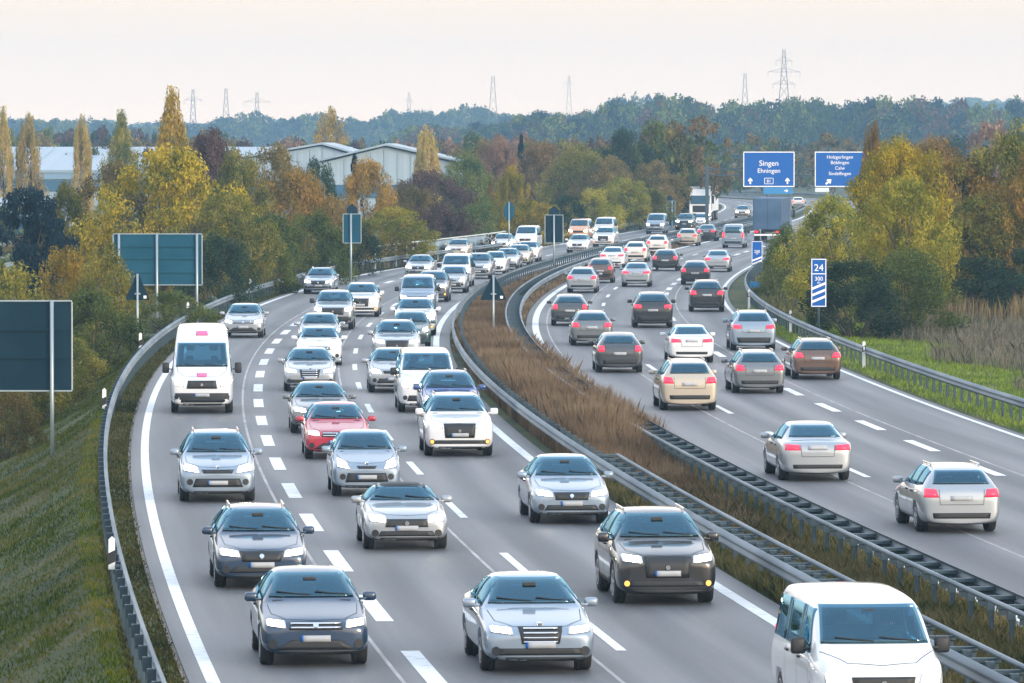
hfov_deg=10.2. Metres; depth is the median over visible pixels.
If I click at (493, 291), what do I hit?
warning sign
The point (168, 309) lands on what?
bush
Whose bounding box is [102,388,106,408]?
delineator post
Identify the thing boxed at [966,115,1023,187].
mixed wood
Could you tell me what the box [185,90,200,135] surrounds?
electricity pylon
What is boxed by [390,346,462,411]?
transporter van
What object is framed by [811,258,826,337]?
exit marker board
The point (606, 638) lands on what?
lane marking
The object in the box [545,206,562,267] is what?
road sign
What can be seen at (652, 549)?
sport utility car
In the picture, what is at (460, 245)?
hatchback
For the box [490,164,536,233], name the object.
autumn tree
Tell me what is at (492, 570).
road joint
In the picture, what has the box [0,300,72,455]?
road sign
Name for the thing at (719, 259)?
sedan
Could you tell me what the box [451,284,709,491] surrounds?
median brush
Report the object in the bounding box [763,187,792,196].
direction sign
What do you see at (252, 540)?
estate car
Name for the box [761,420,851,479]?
executive saloon
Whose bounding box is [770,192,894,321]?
autumn tree
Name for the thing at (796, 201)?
hatchback
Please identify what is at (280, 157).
autumn tree
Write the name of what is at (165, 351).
verge grass
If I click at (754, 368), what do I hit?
estate car
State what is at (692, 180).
autumn tree
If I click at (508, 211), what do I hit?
road sign
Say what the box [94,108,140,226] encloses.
poplar tree
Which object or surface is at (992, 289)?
bush
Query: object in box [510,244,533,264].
hatchback
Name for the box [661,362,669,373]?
side window
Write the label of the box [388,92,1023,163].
forest
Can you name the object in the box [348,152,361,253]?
conifer tree
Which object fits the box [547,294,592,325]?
compact car
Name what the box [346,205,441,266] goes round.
autumn tree
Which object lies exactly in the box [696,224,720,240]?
sedan
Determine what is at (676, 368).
rear window
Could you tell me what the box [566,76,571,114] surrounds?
electricity pylon
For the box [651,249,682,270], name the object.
compact car
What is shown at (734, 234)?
transporter van
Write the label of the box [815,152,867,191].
direction sign
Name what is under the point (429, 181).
autumn tree
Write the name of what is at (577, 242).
sedan
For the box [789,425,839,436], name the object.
rear window
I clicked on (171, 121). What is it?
poplar tree
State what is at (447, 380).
people carrier
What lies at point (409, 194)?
autumn tree
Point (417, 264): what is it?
sedan
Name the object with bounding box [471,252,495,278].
people carrier
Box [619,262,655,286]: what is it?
sedan
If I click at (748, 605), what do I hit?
edge line
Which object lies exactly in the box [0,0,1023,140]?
sky
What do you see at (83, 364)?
bush
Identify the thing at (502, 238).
sedan
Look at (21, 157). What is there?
poplar tree
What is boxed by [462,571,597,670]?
executive saloon
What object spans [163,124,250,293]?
autumn tree
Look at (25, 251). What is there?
pine tree
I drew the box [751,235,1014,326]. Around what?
field grass
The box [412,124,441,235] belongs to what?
poplar tree
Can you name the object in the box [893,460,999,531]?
estate car
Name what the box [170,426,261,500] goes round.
people carrier
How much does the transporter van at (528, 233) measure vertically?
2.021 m
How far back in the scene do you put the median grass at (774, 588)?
111.86 m
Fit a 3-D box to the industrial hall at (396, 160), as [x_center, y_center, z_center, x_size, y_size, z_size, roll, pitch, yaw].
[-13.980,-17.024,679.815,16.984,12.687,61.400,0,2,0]
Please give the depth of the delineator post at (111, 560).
107.32 m
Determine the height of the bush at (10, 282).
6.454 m
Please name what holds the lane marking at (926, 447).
on the road at (881, 458)
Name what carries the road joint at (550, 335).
on the road at (881, 458)
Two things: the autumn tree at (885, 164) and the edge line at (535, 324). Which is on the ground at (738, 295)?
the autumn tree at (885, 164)
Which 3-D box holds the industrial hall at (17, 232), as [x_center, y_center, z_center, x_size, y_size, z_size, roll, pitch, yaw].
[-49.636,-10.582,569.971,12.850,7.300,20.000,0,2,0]
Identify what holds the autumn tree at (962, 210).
on the ground at (738, 295)
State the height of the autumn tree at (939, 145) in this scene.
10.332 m
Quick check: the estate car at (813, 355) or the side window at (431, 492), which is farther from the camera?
the estate car at (813, 355)
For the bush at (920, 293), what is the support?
on the ground at (738, 295)
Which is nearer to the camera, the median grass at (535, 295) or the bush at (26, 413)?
the bush at (26, 413)
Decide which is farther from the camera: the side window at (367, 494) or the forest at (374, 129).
the forest at (374, 129)
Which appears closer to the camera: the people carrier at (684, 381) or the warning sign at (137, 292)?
the people carrier at (684, 381)
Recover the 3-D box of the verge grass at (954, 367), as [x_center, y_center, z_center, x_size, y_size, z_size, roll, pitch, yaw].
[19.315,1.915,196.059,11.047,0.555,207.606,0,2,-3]
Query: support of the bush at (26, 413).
on the ground at (738, 295)
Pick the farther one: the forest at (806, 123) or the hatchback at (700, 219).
the forest at (806, 123)
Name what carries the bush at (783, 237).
on the ground at (738, 295)
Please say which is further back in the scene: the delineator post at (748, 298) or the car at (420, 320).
the delineator post at (748, 298)
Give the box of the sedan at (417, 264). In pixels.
[403,254,436,274]
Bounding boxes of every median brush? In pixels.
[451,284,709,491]
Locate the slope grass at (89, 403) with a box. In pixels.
[0,294,266,682]
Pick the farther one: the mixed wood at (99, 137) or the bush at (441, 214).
the mixed wood at (99, 137)
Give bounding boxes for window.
[8,220,23,233]
[22,180,98,191]
[180,431,190,450]
[180,433,197,453]
[230,433,250,452]
[285,349,294,360]
[323,349,333,360]
[361,485,377,500]
[415,485,438,499]
[421,373,432,388]
[465,373,476,388]
[470,576,490,597]
[475,577,501,604]
[547,576,580,604]
[659,360,668,374]
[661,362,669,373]
[670,363,708,373]
[695,282,718,288]
[771,424,782,437]
[775,423,788,438]
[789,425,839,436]
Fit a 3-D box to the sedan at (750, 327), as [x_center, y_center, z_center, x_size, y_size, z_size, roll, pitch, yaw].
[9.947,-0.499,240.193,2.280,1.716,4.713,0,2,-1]
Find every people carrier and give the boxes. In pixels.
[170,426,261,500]
[413,368,485,419]
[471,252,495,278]
[649,357,716,409]
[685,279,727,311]
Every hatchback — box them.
[294,312,344,335]
[362,347,401,391]
[444,239,472,252]
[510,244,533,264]
[519,241,542,261]
[623,241,651,261]
[646,235,672,253]
[695,213,711,225]
[791,197,805,207]
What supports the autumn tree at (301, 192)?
on the ground at (738, 295)
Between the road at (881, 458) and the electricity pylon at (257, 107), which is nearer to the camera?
the road at (881, 458)
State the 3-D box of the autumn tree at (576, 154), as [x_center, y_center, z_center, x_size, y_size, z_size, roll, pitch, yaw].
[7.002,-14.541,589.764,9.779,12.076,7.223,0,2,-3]
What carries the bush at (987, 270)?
on the ground at (738, 295)
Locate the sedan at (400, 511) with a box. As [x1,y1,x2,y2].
[351,481,451,548]
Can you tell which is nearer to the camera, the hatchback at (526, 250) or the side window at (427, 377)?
the side window at (427, 377)
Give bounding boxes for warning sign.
[126,274,149,347]
[481,275,505,327]
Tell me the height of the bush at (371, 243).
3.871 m
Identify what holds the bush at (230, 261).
on the ground at (738, 295)
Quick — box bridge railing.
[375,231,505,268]
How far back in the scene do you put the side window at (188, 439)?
138.80 m
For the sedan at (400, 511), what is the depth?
121.24 m
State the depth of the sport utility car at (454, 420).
157.65 m
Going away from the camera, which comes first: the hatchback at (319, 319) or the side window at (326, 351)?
the side window at (326, 351)
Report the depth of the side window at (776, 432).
147.76 m
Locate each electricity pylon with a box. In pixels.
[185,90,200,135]
[221,89,229,137]
[245,93,268,144]
[488,76,497,124]
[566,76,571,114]
[742,74,747,106]
[769,49,798,101]
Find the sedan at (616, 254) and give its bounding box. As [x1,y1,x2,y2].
[599,246,629,267]
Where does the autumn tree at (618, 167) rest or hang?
on the ground at (738, 295)
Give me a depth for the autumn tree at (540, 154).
598.95 m
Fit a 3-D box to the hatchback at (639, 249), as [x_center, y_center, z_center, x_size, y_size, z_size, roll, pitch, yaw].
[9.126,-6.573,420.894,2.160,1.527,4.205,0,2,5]
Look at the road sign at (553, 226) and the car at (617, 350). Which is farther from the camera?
the road sign at (553, 226)
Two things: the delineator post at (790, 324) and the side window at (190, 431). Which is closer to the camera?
the side window at (190, 431)
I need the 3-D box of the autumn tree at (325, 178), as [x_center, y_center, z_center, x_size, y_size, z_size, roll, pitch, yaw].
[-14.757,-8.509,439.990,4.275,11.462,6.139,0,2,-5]
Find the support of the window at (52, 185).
in the industrial hall at (56, 166)
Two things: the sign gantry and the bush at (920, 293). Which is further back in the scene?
the sign gantry
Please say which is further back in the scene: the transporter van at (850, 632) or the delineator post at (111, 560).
the delineator post at (111, 560)
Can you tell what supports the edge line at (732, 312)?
on the road at (881, 458)
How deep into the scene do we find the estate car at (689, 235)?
485.32 m
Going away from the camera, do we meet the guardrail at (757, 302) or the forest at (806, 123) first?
the guardrail at (757, 302)
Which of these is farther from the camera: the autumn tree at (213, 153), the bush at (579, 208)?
the bush at (579, 208)
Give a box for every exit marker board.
[751,241,762,266]
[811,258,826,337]
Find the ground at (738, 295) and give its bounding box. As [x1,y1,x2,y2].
[0,155,1023,682]
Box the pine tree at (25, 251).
[0,185,79,299]
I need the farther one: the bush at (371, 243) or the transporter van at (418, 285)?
the bush at (371, 243)
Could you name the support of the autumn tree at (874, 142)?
on the ground at (738, 295)
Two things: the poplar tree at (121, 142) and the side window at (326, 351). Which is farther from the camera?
the poplar tree at (121, 142)
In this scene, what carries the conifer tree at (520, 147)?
on the ground at (738, 295)
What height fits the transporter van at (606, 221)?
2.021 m
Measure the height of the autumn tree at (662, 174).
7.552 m
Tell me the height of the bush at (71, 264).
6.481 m
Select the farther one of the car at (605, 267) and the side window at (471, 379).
the car at (605, 267)
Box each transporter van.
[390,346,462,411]
[395,274,440,311]
[437,253,475,286]
[512,225,541,245]
[566,218,593,238]
[592,217,617,232]
[644,213,668,233]
[722,224,749,247]
[771,582,949,682]
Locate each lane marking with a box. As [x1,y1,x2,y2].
[253,268,446,682]
[352,204,752,650]
[602,217,869,476]
[666,246,1005,475]
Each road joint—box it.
[242,205,722,682]
[338,216,732,682]
[546,206,813,411]
[588,197,1023,557]
[675,200,1023,475]
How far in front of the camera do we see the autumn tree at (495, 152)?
619.08 m
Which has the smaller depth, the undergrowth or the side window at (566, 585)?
the side window at (566, 585)
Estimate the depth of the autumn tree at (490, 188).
534.02 m
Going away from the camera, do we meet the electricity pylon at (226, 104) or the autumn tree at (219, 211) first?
the autumn tree at (219, 211)
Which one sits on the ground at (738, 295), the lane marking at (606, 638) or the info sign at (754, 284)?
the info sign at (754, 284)
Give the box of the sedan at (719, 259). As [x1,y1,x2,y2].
[703,250,734,271]
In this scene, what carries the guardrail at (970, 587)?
on the ground at (738, 295)
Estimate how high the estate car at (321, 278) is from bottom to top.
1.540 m
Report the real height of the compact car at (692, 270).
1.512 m
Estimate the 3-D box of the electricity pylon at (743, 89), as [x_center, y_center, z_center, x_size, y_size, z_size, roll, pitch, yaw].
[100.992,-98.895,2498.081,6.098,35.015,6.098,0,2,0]
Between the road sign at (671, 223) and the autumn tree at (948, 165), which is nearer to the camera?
the autumn tree at (948, 165)
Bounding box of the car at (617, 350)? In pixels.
[588,332,644,371]
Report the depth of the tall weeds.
249.70 m
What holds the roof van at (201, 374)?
on the road at (421, 588)
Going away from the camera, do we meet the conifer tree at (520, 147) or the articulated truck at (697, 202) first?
the conifer tree at (520, 147)
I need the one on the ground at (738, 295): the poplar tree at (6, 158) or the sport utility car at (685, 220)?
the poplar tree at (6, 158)
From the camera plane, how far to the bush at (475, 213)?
477.45 m
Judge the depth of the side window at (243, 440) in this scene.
138.87 m
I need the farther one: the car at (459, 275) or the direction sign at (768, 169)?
the direction sign at (768, 169)
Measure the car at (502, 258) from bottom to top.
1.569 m
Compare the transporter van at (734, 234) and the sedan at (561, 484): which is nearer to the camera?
the sedan at (561, 484)
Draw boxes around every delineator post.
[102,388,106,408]
[108,537,120,568]
[139,333,141,346]
[748,289,749,308]
[789,310,791,332]
[862,341,865,367]
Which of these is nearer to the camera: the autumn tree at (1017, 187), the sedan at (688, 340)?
the sedan at (688, 340)
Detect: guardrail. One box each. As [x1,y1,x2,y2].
[98,214,677,682]
[452,193,1023,682]
[505,192,1023,641]
[722,190,1023,421]
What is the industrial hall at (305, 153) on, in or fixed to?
on the ground at (738, 295)
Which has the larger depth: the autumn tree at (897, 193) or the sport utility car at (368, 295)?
the sport utility car at (368, 295)
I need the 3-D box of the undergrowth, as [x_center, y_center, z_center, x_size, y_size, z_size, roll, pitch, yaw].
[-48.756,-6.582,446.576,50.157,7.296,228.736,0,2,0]
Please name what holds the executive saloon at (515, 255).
on the road at (421, 588)
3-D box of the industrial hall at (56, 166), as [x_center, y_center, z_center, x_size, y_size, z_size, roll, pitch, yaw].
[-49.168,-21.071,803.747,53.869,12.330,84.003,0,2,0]
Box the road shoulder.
[128,205,721,682]
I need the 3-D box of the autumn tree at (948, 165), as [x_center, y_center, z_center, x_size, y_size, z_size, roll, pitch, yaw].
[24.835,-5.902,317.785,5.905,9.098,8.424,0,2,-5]
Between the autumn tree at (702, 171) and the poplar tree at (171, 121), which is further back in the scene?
the autumn tree at (702, 171)
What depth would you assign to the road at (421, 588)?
119.38 m
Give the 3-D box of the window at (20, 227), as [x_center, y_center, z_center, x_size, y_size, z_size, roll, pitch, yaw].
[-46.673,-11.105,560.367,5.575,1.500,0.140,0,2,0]
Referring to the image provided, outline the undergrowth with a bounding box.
[0,206,205,298]
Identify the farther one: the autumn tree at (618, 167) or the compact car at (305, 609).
the autumn tree at (618, 167)
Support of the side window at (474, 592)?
in the executive saloon at (524, 615)
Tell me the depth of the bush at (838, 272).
257.36 m
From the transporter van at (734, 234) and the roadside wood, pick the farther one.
the roadside wood
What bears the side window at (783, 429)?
in the executive saloon at (809, 447)
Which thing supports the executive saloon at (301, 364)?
on the road at (421, 588)
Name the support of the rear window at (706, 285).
in the sedan at (705, 293)
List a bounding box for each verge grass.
[94,260,442,682]
[740,306,1023,432]
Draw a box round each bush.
[0,260,73,419]
[0,371,75,425]
[0,392,47,460]
[30,334,109,408]
[36,245,91,358]
[62,287,150,383]
[72,241,145,368]
[130,289,220,332]
[170,232,265,312]
[212,212,300,296]
[269,208,360,283]
[318,222,385,274]
[388,200,496,265]
[447,202,498,252]
[485,197,570,245]
[545,194,588,239]
[565,187,629,229]
[751,222,816,299]
[795,258,920,339]
[836,247,971,337]
[896,254,1018,315]
[979,246,1023,315]
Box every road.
[131,198,779,682]
[526,195,1023,625]
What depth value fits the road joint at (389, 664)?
150.27 m
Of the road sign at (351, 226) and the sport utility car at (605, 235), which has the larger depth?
the sport utility car at (605, 235)
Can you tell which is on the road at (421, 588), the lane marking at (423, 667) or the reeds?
the lane marking at (423, 667)
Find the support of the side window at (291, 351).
in the executive saloon at (301, 364)
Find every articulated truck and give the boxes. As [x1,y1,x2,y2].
[687,186,718,220]
[753,197,794,240]
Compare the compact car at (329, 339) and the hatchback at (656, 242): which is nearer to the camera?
the compact car at (329, 339)
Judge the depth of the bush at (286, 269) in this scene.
329.66 m
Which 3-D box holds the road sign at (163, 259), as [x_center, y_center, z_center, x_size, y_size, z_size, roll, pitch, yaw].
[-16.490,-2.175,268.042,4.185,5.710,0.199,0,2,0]
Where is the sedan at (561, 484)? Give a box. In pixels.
[517,453,612,522]
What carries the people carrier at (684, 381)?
on the road at (881, 458)
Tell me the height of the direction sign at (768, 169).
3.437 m
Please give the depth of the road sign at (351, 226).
339.98 m
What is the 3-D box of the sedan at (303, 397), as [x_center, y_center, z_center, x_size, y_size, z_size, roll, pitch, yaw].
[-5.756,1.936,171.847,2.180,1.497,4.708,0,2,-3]
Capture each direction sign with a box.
[743,152,794,186]
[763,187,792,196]
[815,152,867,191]
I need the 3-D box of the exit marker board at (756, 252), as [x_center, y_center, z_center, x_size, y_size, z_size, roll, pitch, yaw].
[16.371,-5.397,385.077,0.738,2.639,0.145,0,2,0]
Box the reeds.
[894,287,1023,323]
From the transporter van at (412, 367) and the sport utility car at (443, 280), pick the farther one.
the sport utility car at (443, 280)
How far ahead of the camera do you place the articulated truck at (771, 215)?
505.36 m
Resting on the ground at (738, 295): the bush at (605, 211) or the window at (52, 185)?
the bush at (605, 211)
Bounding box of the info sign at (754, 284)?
[750,281,759,288]
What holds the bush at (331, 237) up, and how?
on the ground at (738, 295)
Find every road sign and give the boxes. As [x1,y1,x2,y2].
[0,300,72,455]
[112,233,202,353]
[343,204,360,281]
[504,202,513,247]
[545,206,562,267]
[664,195,674,227]
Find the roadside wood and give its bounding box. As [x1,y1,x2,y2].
[445,113,733,231]
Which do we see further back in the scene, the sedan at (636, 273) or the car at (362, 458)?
the sedan at (636, 273)
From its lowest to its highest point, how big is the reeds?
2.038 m
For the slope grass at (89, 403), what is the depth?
128.15 m
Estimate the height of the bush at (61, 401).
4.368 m
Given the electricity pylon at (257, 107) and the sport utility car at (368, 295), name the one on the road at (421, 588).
the sport utility car at (368, 295)
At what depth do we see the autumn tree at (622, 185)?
568.99 m
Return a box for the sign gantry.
[705,165,814,223]
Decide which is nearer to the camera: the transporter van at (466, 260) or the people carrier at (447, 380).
the people carrier at (447, 380)
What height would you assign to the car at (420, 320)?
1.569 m
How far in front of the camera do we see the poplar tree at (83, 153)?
599.33 m
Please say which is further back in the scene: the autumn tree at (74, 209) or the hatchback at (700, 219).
the hatchback at (700, 219)
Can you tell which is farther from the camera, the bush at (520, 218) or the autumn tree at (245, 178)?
the bush at (520, 218)
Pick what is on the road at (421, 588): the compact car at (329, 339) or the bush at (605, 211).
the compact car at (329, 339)
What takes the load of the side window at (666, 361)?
in the people carrier at (684, 381)
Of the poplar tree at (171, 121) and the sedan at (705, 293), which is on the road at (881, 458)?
the sedan at (705, 293)
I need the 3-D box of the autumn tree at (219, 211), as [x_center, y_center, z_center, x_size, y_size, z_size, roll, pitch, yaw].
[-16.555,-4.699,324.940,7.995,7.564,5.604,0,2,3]
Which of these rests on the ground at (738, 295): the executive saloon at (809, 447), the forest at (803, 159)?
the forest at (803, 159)
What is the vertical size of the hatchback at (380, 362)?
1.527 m
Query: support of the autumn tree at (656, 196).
on the ground at (738, 295)
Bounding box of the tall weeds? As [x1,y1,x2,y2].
[839,309,1023,390]
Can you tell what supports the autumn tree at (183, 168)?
on the ground at (738, 295)
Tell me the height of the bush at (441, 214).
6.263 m
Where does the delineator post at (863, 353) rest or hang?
on the ground at (738, 295)
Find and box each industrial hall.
[0,146,352,230]
[0,198,72,269]
[238,142,359,219]
[312,143,463,240]
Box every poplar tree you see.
[0,106,19,197]
[11,111,48,196]
[66,113,95,218]
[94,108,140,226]
[144,84,197,290]
[312,106,350,144]
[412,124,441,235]
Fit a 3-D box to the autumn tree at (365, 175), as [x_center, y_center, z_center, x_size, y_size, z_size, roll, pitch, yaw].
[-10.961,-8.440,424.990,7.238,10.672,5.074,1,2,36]
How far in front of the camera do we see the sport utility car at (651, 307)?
267.84 m
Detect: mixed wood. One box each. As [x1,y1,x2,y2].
[3,124,250,146]
[66,131,614,172]
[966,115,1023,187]
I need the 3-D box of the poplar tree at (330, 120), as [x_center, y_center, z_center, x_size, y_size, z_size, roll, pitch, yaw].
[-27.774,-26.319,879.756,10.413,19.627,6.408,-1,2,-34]
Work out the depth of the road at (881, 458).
174.71 m
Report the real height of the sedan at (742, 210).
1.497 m
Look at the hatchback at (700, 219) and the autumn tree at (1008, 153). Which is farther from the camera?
the hatchback at (700, 219)
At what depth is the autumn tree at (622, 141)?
638.89 m
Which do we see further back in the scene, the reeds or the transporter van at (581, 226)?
the transporter van at (581, 226)
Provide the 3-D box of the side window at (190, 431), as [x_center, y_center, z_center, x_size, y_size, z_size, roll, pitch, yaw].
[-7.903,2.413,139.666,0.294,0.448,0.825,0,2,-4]
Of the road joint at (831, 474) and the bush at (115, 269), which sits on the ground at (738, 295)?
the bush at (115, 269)
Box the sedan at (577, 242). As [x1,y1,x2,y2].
[565,234,592,252]
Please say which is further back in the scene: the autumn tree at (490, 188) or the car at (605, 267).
the autumn tree at (490, 188)
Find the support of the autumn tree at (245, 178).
on the ground at (738, 295)
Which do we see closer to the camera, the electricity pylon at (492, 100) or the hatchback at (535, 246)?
the hatchback at (535, 246)
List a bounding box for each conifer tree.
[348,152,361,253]
[517,133,528,199]
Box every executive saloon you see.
[278,347,340,390]
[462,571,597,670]
[498,248,522,268]
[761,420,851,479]
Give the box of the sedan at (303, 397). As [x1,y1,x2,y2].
[283,381,355,432]
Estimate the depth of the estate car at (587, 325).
243.85 m
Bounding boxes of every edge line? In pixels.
[141,203,725,682]
[433,198,776,625]
[532,197,1018,620]
[722,198,1023,438]
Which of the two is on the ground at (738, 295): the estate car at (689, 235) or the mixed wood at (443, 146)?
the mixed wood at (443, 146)
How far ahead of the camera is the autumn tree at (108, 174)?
371.45 m
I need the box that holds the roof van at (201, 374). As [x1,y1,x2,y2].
[162,322,241,412]
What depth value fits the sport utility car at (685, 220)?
577.02 m
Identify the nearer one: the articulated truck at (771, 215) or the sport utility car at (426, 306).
the sport utility car at (426, 306)
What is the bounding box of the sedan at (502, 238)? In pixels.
[490,233,516,250]
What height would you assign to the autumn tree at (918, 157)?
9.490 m
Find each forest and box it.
[6,91,718,147]
[15,97,1022,137]
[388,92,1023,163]
[634,131,1003,193]
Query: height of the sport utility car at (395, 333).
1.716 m
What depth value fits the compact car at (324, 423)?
156.75 m
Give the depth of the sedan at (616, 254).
398.59 m
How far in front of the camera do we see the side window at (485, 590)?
94.52 m
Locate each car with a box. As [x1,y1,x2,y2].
[202,500,313,586]
[220,303,268,337]
[244,565,375,664]
[291,326,346,364]
[296,401,375,458]
[301,266,338,293]
[322,429,406,495]
[346,281,383,316]
[367,318,425,350]
[390,296,440,334]
[394,311,435,345]
[415,390,497,455]
[420,270,452,301]
[442,265,470,292]
[486,251,509,273]
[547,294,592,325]
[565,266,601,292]
[565,309,614,344]
[585,258,617,282]
[588,332,644,371]
[591,226,618,246]
[594,503,718,602]
[627,291,675,326]
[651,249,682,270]
[674,213,696,229]
[677,228,702,245]
[678,260,713,284]
[721,348,784,392]
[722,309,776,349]
[781,337,840,378]
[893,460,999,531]
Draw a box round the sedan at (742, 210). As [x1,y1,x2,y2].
[733,205,751,217]
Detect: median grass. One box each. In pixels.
[451,233,721,352]
[596,461,1023,682]
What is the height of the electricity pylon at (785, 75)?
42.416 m
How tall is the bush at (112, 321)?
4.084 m
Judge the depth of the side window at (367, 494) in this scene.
122.70 m
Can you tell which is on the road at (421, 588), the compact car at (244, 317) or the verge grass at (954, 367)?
the compact car at (244, 317)
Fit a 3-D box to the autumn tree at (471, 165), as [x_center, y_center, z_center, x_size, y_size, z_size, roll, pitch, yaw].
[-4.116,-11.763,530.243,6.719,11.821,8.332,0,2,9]
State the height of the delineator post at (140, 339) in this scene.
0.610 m
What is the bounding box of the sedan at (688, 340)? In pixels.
[660,324,714,361]
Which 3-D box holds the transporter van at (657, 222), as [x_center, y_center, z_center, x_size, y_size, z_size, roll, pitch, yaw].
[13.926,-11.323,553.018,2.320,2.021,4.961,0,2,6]
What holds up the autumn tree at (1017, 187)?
on the ground at (738, 295)
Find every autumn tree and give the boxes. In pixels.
[32,179,110,296]
[64,155,158,314]
[67,140,262,324]
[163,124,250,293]
[164,191,286,307]
[186,144,288,295]
[238,139,319,288]
[250,165,336,287]
[294,155,342,281]
[328,156,405,271]
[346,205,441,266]
[376,181,447,265]
[387,167,485,259]
[435,150,503,254]
[461,133,541,229]
[471,173,519,223]
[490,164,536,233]
[501,137,581,245]
[533,141,603,241]
[565,154,645,230]
[594,127,659,232]
[595,176,651,232]
[595,186,677,229]
[621,122,719,220]
[630,159,692,216]
[674,170,710,213]
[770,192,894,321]
[844,133,954,299]
[847,172,963,323]
[856,117,881,260]
[891,131,980,282]
[897,145,943,275]
[913,190,1023,293]
[933,154,1011,284]
[939,129,1023,280]
[968,149,1023,295]
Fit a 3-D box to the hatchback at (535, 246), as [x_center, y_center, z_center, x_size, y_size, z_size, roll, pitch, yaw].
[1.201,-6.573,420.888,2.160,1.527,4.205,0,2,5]
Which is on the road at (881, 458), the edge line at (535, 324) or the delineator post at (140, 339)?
the edge line at (535, 324)
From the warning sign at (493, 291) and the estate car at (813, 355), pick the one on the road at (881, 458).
the estate car at (813, 355)

